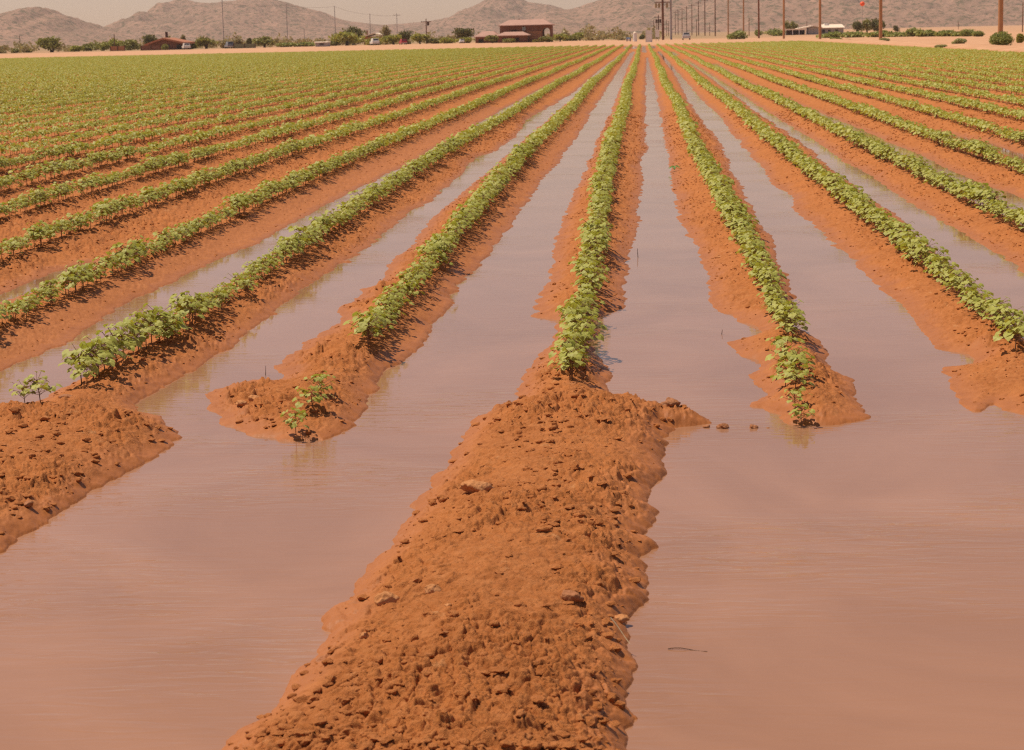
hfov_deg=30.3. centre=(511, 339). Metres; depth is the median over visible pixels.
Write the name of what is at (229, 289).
cotton plant
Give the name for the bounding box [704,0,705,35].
utility pole
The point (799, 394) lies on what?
cotton plant
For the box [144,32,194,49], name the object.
gabled house
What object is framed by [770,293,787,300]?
cotton plant
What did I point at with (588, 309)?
cotton plant
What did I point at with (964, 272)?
cotton plant
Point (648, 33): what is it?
tall white panel
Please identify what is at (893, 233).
cotton plant
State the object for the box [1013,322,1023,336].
cotton plant
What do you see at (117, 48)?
board fence
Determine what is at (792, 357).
cotton plant
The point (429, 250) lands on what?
cotton plant
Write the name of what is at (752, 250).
cotton plant
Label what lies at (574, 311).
cotton plant
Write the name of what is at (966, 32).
shrub
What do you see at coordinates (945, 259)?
cotton plant
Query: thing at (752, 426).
mud clod
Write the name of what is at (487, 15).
hill peak
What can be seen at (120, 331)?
cotton plant
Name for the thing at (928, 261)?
cotton plant
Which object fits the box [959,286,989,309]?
cotton plant
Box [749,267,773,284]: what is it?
cotton plant
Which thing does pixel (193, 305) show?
cotton plant
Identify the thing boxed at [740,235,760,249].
cotton plant
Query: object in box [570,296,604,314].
cotton plant
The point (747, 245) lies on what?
cotton plant
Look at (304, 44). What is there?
shrub
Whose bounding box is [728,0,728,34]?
utility pole
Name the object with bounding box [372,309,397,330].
cotton plant
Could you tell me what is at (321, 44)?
mobile home
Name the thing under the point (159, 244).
cotton plant
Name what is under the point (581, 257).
cotton plant
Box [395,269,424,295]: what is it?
cotton plant
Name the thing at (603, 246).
cotton plant
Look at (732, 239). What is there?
cotton plant
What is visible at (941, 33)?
shrub
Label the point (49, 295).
cotton plant
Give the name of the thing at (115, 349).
cotton plant
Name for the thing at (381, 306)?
cotton plant
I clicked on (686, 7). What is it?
utility pole
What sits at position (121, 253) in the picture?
cotton plant
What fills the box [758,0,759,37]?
utility pole
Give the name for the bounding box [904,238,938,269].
cotton plant
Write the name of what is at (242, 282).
cotton plant
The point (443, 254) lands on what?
cotton plant
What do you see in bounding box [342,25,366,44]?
desert tree
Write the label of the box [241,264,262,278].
cotton plant
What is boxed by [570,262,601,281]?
cotton plant
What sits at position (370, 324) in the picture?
cotton plant
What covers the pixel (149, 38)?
desert tree
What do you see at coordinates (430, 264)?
cotton plant
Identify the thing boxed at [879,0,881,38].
utility pole
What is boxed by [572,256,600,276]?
cotton plant
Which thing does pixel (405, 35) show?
desert tree
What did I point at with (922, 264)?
cotton plant
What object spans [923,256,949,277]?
cotton plant
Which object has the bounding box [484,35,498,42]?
desert tree
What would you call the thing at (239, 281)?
cotton plant
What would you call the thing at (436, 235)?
cotton plant
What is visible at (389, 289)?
cotton plant
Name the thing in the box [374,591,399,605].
mud clod
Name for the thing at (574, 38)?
shrub
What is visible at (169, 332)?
cotton plant
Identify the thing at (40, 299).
cotton plant
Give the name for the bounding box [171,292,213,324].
cotton plant
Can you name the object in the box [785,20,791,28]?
desert tree
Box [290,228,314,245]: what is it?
cotton plant
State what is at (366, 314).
cotton plant
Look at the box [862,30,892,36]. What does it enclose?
shrub
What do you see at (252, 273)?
cotton plant
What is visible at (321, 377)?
cotton plant
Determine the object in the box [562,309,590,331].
cotton plant
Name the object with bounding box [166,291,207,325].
cotton plant
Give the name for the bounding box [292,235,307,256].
cotton plant
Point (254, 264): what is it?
cotton plant
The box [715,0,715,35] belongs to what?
utility pole
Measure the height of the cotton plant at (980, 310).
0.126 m
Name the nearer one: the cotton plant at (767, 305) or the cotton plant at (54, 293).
the cotton plant at (767, 305)
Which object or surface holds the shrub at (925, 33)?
on the ground
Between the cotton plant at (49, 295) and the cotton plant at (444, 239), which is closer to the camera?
the cotton plant at (49, 295)
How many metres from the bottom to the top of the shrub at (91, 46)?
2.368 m
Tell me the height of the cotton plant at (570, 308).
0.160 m
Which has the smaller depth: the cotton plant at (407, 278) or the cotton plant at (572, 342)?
the cotton plant at (572, 342)
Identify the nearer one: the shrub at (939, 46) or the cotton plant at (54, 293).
the cotton plant at (54, 293)
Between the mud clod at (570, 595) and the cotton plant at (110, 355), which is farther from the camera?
the cotton plant at (110, 355)
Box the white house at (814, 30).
[785,23,844,34]
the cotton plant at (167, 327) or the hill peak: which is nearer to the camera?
the cotton plant at (167, 327)
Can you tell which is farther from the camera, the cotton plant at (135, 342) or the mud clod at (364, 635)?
the cotton plant at (135, 342)
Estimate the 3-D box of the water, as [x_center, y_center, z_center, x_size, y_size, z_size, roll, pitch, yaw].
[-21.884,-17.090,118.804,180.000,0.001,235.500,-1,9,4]
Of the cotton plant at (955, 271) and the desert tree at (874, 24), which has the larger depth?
the desert tree at (874, 24)
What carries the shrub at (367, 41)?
on the ground
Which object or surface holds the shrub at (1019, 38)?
on the ground
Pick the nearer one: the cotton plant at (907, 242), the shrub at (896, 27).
the cotton plant at (907, 242)
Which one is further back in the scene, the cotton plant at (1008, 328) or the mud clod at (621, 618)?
the cotton plant at (1008, 328)
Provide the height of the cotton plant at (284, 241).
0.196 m
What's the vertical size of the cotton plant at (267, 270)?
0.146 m
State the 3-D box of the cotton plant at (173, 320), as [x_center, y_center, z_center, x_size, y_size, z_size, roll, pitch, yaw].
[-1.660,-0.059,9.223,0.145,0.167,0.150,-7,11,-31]
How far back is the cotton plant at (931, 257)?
10.97 m
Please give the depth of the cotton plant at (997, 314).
8.99 m
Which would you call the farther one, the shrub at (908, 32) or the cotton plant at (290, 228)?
the shrub at (908, 32)
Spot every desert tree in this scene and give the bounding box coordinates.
[34,36,60,51]
[108,38,121,45]
[142,34,157,43]
[193,37,218,48]
[232,38,242,43]
[246,38,252,43]
[251,36,275,47]
[328,31,364,45]
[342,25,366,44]
[379,25,391,44]
[381,34,401,44]
[398,30,414,43]
[410,32,430,43]
[451,27,475,37]
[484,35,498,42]
[553,33,568,40]
[572,32,583,40]
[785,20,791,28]
[789,21,798,28]
[851,20,863,31]
[861,18,872,32]
[868,18,886,30]
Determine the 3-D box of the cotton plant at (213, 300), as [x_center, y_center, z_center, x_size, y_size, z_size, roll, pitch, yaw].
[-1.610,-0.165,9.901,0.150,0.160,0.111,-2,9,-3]
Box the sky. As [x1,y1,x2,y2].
[0,0,597,26]
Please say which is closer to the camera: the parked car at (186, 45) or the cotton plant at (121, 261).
the cotton plant at (121, 261)
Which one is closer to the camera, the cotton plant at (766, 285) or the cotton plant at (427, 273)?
the cotton plant at (766, 285)
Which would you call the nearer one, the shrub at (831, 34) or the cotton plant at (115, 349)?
the cotton plant at (115, 349)
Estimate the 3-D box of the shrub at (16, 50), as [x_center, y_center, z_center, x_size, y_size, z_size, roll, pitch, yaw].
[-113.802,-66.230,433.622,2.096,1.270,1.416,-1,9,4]
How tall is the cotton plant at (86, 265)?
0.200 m
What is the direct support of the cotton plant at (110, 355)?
on the ground
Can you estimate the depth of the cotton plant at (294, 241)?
12.49 m
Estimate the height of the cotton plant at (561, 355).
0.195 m
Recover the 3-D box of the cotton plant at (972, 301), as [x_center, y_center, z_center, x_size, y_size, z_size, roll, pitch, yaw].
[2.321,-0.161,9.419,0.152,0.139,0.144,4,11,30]
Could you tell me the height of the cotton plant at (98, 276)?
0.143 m
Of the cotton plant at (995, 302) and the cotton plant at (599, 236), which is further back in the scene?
the cotton plant at (599, 236)
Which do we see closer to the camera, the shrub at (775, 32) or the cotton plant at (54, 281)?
the cotton plant at (54, 281)
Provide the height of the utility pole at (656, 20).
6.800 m
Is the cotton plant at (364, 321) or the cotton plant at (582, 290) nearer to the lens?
the cotton plant at (364, 321)
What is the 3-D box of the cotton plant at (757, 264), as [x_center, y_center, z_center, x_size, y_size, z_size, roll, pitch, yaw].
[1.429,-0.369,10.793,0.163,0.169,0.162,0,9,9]
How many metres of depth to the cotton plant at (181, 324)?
9.13 m
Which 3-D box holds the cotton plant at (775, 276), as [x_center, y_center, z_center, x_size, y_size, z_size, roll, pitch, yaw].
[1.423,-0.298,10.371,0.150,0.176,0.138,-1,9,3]
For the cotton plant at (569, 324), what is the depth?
8.54 m
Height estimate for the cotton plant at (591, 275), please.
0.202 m
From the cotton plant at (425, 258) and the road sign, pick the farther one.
the road sign
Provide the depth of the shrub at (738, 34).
372.49 m
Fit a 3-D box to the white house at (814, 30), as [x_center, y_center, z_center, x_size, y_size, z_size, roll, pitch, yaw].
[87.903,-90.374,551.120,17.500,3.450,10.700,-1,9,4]
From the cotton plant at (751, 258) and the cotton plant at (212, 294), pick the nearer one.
the cotton plant at (212, 294)
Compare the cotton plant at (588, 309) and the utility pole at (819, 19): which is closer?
the cotton plant at (588, 309)
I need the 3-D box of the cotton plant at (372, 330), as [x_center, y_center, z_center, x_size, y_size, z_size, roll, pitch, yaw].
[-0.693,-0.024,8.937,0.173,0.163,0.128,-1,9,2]
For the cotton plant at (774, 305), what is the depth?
9.48 m
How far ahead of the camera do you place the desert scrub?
451.89 m
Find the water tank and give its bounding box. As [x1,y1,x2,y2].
[633,32,636,40]
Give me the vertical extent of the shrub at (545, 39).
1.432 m
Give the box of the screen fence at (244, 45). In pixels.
[233,43,255,47]
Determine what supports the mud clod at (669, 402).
on the ground
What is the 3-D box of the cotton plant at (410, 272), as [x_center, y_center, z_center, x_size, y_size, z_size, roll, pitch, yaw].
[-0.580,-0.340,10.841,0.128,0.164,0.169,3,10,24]
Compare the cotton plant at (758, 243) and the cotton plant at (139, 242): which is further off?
the cotton plant at (139, 242)
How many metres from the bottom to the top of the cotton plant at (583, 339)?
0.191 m
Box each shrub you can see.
[12,48,19,52]
[69,45,84,51]
[82,41,102,50]
[100,41,110,50]
[120,39,139,49]
[161,43,168,49]
[190,43,197,48]
[219,40,229,47]
[276,42,295,46]
[291,41,314,46]
[330,41,338,45]
[364,37,384,44]
[427,38,440,43]
[438,37,455,42]
[456,37,473,42]
[502,38,515,42]
[538,36,555,41]
[562,35,580,40]
[726,30,747,38]
[764,28,785,35]
[816,31,843,37]
[839,31,866,37]
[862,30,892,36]
[884,31,911,36]
[893,25,899,31]
[905,27,921,36]
[913,29,935,36]
[934,30,954,36]
[934,44,946,47]
[951,31,960,36]
[951,38,966,43]
[960,29,974,36]
[972,30,984,36]
[988,31,1014,45]
[1016,33,1023,42]
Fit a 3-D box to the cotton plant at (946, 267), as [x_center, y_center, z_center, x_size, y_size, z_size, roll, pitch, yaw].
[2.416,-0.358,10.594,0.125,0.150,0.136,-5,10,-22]
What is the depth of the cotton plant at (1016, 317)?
8.67 m
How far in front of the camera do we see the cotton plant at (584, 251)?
11.60 m
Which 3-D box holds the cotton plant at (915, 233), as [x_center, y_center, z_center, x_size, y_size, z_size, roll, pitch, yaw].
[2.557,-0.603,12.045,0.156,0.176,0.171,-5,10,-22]
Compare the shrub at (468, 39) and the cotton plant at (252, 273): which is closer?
the cotton plant at (252, 273)
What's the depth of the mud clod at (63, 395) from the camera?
7.75 m
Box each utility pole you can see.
[222,3,223,39]
[421,21,430,43]
[654,0,669,39]
[654,15,660,29]
[670,0,671,39]
[684,6,688,31]
[695,1,699,34]
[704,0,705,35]
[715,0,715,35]
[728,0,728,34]
[743,0,743,30]
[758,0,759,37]
[783,0,784,38]
[819,0,820,38]
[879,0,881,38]
[998,0,1002,34]
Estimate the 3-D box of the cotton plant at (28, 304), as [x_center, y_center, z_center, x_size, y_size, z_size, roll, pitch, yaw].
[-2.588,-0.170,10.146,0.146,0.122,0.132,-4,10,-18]
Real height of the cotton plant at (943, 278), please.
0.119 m
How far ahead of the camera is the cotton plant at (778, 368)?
7.79 m
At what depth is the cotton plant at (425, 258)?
11.45 m
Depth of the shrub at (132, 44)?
431.25 m
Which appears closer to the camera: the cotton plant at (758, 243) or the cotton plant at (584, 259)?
the cotton plant at (584, 259)
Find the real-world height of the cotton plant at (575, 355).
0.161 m
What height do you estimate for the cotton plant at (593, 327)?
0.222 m
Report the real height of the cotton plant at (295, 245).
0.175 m
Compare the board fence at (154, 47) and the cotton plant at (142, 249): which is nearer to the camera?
the cotton plant at (142, 249)
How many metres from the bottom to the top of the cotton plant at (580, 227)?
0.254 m
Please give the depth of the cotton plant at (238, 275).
11.07 m
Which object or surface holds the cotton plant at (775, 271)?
on the ground
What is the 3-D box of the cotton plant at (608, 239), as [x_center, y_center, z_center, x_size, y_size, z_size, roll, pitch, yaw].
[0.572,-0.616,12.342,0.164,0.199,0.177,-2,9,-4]
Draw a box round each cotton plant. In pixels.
[13,296,39,317]
[20,370,61,401]
[24,296,42,314]
[25,289,47,303]
[29,287,49,305]
[37,281,62,293]
[38,286,57,304]
[40,279,63,300]
[44,288,62,302]
[52,274,77,294]
[58,271,78,297]
[58,341,98,384]
[61,267,88,292]
[62,263,91,290]
[70,339,114,379]
[73,259,94,287]
[73,357,101,377]
[75,268,92,288]
[79,342,113,375]
[81,333,132,368]
[82,264,101,285]
[84,265,106,282]
[89,259,112,280]
[91,256,115,277]
[91,323,135,365]
[94,329,127,366]
[99,252,124,274]
[105,323,141,358]
[108,250,128,272]
[109,242,142,267]
[112,256,133,268]
[113,240,143,268]
[113,320,155,354]
[121,241,146,256]
[121,312,161,349]
[126,235,154,255]
[130,306,176,344]
[135,312,165,348]
[137,302,187,339]
[141,238,156,253]
[150,241,164,250]
[152,243,160,252]
[156,322,177,340]
[156,324,180,343]
[157,311,183,334]
[159,311,184,337]
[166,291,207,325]
[167,307,189,331]
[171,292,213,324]
[175,295,207,329]
[188,296,209,322]
[195,293,218,314]
[199,292,220,313]
[209,287,229,310]
[210,287,228,300]
[217,282,237,297]
[222,273,251,294]
[228,275,251,290]
[233,272,251,282]
[236,277,258,296]
[240,260,264,274]
[240,270,258,280]
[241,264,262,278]
[245,260,263,273]
[251,264,271,279]
[252,257,277,275]
[259,254,274,265]
[261,256,280,274]
[262,251,285,261]
[265,246,290,265]
[267,254,283,270]
[270,241,297,262]
[274,238,296,262]
[277,234,304,258]
[279,236,306,257]
[280,407,308,432]
[286,240,300,260]
[287,223,318,242]
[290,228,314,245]
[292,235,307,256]
[292,383,333,407]
[303,369,335,392]
[342,311,389,347]
[347,318,384,344]
[351,309,390,340]
[353,311,380,330]
[354,317,384,342]
[368,296,396,314]
[370,309,393,328]
[372,294,399,317]
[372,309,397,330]
[376,304,406,327]
[378,296,403,321]
[379,288,403,304]
[379,289,405,304]
[380,285,413,304]
[383,283,409,299]
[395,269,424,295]
[396,280,414,294]
[401,266,425,280]
[402,280,424,300]
[404,263,431,286]
[405,269,430,281]
[407,260,429,272]
[411,255,435,267]
[415,244,441,262]
[417,240,447,260]
[419,262,435,278]
[419,269,432,279]
[420,256,435,264]
[422,258,439,271]
[425,236,451,253]
[426,233,456,256]
[432,238,450,265]
[432,250,452,264]
[547,340,585,376]
[548,334,582,357]
[553,350,584,369]
[555,303,588,331]
[555,329,587,350]
[556,320,592,344]
[556,347,578,361]
[556,351,589,379]
[559,303,584,320]
[559,308,589,326]
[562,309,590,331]
[562,322,596,332]
[563,324,597,348]
[564,290,594,303]
[564,311,607,345]
[565,294,594,313]
[568,253,591,266]
[569,295,594,313]
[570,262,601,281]
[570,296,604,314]
[571,305,596,319]
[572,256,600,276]
[574,278,598,295]
[574,343,590,358]
[575,216,608,239]
[575,267,609,289]
[577,231,605,248]
[577,286,597,304]
[578,247,601,261]
[578,262,609,281]
[580,231,607,249]
[581,219,611,241]
[581,231,606,251]
[581,243,601,255]
[583,224,611,241]
[584,250,603,259]
[585,232,609,256]
[587,253,604,261]
[591,243,607,259]
[592,230,611,247]
[728,232,749,244]
[736,239,771,256]
[738,240,765,256]
[739,231,764,244]
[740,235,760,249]
[740,257,761,270]
[744,254,762,266]
[747,245,769,260]
[747,254,776,269]
[748,261,774,275]
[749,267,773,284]
[753,266,774,273]
[755,270,786,286]
[756,249,769,259]
[756,265,783,277]
[756,284,782,296]
[758,269,785,286]
[760,292,778,301]
[761,279,784,292]
[761,300,773,310]
[764,287,784,298]
[765,296,785,310]
[765,330,804,359]
[765,344,809,363]
[769,298,797,314]
[769,299,810,335]
[769,346,814,380]
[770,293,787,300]
[770,360,798,385]
[771,310,798,334]
[772,307,807,337]
[774,301,802,316]
[777,361,814,388]
[780,386,812,407]
[789,403,815,419]
[877,221,901,235]
[888,227,912,250]
[889,225,914,241]
[890,221,911,236]
[892,231,925,253]
[899,235,924,255]
[900,237,932,259]
[901,231,923,238]
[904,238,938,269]
[906,241,928,260]
[914,254,926,267]
[920,246,950,273]
[923,256,941,271]
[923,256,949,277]
[924,254,944,264]
[929,256,955,277]
[931,262,955,277]
[933,264,963,286]
[939,271,952,282]
[941,269,969,292]
[945,273,974,297]
[946,274,975,293]
[948,270,972,292]
[957,290,981,305]
[958,278,983,293]
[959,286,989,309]
[963,290,993,310]
[963,293,988,316]
[971,298,988,315]
[975,294,1009,326]
[982,302,1015,322]
[984,300,1011,319]
[985,309,1005,324]
[990,306,1022,328]
[993,309,1023,338]
[993,316,1023,348]
[995,318,1021,340]
[997,316,1023,330]
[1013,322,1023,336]
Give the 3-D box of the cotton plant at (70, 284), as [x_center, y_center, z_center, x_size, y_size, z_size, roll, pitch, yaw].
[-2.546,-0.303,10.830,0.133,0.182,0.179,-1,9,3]
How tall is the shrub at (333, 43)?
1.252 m
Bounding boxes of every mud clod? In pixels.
[24,500,33,506]
[58,394,72,398]
[236,400,246,405]
[247,395,258,401]
[359,632,369,638]
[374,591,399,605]
[424,584,440,593]
[459,479,494,492]
[560,590,583,601]
[614,614,629,622]
[660,397,680,406]
[716,423,728,428]
[749,424,757,428]
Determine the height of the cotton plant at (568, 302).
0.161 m
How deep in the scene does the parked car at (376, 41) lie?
408.27 m
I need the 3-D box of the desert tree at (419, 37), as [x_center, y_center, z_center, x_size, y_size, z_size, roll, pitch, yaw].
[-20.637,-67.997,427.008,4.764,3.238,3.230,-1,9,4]
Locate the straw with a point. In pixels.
(619, 629)
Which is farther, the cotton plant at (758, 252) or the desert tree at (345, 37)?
the desert tree at (345, 37)
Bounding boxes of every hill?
[0,7,160,47]
[104,0,420,41]
[497,0,1023,34]
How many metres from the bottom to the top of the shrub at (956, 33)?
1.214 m
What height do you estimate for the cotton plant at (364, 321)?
0.218 m
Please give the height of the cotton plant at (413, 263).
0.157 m
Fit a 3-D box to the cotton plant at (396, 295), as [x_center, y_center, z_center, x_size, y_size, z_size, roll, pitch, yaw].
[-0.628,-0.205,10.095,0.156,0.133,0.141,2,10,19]
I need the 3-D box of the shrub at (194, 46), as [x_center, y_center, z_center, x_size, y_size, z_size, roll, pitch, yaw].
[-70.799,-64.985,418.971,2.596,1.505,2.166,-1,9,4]
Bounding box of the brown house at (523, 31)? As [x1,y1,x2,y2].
[474,19,554,42]
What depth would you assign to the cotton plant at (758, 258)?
11.10 m
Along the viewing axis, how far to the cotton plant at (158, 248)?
12.81 m
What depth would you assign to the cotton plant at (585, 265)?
10.65 m
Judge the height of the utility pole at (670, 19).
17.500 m
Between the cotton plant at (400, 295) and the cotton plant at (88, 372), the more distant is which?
the cotton plant at (400, 295)
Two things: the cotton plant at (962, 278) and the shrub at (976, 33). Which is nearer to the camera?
the cotton plant at (962, 278)
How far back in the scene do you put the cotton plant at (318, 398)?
7.43 m
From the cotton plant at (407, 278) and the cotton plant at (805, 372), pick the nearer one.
the cotton plant at (805, 372)
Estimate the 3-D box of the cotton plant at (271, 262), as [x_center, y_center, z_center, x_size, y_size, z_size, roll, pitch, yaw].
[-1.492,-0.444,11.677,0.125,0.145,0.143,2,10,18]
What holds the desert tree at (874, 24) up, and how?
on the ground
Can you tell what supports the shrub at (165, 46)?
on the ground
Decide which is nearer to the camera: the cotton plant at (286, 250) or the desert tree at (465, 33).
the cotton plant at (286, 250)
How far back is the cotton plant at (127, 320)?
8.85 m
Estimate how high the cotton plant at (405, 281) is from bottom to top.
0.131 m
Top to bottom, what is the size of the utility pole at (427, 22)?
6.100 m
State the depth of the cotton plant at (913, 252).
11.35 m
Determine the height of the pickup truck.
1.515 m
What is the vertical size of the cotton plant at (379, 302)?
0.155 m
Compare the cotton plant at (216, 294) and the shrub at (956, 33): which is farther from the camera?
the shrub at (956, 33)
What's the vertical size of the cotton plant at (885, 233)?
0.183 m
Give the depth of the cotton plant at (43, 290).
10.40 m
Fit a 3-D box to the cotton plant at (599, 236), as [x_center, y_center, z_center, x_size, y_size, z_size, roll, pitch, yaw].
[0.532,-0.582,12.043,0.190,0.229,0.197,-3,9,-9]
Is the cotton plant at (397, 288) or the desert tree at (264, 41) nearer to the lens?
the cotton plant at (397, 288)
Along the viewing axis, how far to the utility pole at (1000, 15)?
139.25 m
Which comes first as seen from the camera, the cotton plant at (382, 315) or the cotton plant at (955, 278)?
the cotton plant at (382, 315)
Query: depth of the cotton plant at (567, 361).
8.06 m
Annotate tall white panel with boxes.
[645,30,651,41]
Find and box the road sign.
[655,30,658,40]
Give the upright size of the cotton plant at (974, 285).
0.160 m
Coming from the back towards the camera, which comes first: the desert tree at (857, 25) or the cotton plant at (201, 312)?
the desert tree at (857, 25)
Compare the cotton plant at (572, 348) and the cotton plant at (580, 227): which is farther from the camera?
the cotton plant at (580, 227)
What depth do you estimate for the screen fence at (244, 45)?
409.96 m
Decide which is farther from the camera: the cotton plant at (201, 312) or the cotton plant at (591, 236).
the cotton plant at (591, 236)
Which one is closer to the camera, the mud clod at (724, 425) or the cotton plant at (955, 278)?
the mud clod at (724, 425)
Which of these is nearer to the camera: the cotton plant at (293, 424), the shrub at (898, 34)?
the cotton plant at (293, 424)
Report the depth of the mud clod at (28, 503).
6.06 m
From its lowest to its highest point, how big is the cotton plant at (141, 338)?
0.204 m
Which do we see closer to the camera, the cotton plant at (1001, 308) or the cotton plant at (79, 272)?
the cotton plant at (1001, 308)
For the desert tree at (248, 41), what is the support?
on the ground
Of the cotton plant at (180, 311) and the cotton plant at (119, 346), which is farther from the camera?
the cotton plant at (180, 311)
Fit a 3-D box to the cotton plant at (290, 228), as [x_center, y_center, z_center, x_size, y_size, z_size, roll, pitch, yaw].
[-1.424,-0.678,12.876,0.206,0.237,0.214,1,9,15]
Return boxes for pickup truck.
[682,32,690,39]
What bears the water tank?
on the ground
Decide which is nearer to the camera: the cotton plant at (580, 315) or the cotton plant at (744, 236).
the cotton plant at (580, 315)
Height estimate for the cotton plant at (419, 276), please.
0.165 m
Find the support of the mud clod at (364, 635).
on the ground
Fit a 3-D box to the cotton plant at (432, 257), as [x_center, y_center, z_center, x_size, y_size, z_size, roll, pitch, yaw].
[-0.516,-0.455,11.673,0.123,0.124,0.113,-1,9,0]
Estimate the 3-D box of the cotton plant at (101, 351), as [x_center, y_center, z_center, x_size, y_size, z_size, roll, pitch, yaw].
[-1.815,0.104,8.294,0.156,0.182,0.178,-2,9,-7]
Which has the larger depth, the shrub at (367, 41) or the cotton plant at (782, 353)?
the shrub at (367, 41)
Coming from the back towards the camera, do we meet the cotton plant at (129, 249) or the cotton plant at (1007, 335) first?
the cotton plant at (129, 249)
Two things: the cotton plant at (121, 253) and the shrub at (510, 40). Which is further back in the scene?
the shrub at (510, 40)
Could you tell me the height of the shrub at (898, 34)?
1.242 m
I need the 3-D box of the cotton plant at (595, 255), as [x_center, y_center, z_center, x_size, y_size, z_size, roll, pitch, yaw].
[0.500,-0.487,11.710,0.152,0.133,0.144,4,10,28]
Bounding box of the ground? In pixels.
[0,25,1023,749]
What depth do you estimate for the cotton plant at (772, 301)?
9.58 m
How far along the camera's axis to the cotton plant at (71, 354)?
8.10 m
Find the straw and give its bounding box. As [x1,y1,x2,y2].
[610,617,629,643]
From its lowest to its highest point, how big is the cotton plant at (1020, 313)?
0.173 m
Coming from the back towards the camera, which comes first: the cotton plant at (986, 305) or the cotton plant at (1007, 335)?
the cotton plant at (986, 305)
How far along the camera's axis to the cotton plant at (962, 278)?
10.02 m
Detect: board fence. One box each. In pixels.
[110,45,124,50]
[140,45,160,50]
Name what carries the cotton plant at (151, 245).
on the ground
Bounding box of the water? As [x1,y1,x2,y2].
[0,46,1023,749]
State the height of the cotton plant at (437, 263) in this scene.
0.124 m
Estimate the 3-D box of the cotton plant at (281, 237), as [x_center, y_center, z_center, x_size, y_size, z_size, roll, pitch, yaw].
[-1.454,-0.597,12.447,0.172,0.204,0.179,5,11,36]
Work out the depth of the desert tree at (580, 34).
438.57 m
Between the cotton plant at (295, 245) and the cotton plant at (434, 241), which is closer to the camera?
the cotton plant at (434, 241)
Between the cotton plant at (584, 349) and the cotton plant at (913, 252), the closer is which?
the cotton plant at (584, 349)
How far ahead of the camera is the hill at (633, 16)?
3020.87 m
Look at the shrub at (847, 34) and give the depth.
313.07 m
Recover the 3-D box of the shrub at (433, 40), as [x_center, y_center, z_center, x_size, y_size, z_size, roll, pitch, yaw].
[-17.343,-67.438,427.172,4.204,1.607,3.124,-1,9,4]
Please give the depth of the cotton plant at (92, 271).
11.34 m
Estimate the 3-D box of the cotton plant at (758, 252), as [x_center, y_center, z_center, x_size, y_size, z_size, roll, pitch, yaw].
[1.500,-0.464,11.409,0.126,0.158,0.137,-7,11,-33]
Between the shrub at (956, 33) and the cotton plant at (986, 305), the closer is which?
the cotton plant at (986, 305)
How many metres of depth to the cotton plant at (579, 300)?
9.56 m
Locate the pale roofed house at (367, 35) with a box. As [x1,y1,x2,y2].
[363,30,382,44]
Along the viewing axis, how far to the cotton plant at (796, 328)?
8.98 m
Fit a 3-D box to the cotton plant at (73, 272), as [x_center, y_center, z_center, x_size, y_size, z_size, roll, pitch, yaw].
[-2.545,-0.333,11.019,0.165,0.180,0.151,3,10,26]
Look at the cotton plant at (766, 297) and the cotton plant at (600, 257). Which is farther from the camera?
the cotton plant at (600, 257)
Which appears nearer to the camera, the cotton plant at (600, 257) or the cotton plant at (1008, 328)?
the cotton plant at (1008, 328)
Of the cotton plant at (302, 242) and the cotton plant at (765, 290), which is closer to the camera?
the cotton plant at (765, 290)
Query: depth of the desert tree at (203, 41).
424.88 m
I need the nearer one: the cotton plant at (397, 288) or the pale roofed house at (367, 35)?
the cotton plant at (397, 288)
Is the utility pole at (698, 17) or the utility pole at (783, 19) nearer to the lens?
the utility pole at (783, 19)
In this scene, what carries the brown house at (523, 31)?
on the ground
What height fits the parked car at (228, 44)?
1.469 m
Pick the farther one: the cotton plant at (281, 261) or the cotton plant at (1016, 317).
the cotton plant at (281, 261)
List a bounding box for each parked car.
[182,43,190,49]
[224,42,233,48]
[370,38,379,44]
[399,39,406,44]
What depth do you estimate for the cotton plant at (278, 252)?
11.93 m
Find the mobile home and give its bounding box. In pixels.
[314,41,329,46]
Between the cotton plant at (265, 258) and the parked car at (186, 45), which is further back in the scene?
the parked car at (186, 45)
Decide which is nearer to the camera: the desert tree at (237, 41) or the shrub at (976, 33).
the shrub at (976, 33)
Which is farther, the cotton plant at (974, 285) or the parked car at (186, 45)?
the parked car at (186, 45)
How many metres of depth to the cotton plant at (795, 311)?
8.87 m
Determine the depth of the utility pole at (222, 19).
519.16 m
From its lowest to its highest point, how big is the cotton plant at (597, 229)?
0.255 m
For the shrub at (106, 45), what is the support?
on the ground
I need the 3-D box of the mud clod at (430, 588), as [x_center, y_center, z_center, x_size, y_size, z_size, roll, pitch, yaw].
[-0.203,0.649,4.894,0.040,0.028,0.039,-10,12,-42]
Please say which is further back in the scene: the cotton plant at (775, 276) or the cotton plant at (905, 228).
the cotton plant at (905, 228)
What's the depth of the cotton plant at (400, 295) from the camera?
9.91 m
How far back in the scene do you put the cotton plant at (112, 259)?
11.76 m
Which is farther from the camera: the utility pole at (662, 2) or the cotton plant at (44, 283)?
the utility pole at (662, 2)
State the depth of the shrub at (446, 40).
423.61 m
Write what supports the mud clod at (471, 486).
on the ground
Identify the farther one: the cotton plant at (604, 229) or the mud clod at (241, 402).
the cotton plant at (604, 229)
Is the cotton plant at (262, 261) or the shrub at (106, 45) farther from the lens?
the shrub at (106, 45)
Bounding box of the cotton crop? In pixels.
[0,40,1023,402]
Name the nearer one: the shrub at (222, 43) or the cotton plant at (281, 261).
the cotton plant at (281, 261)
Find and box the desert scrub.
[0,24,664,52]
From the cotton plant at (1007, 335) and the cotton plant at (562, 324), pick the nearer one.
the cotton plant at (1007, 335)
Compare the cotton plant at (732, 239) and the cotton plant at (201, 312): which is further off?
the cotton plant at (732, 239)
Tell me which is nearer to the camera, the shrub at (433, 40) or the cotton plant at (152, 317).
the cotton plant at (152, 317)

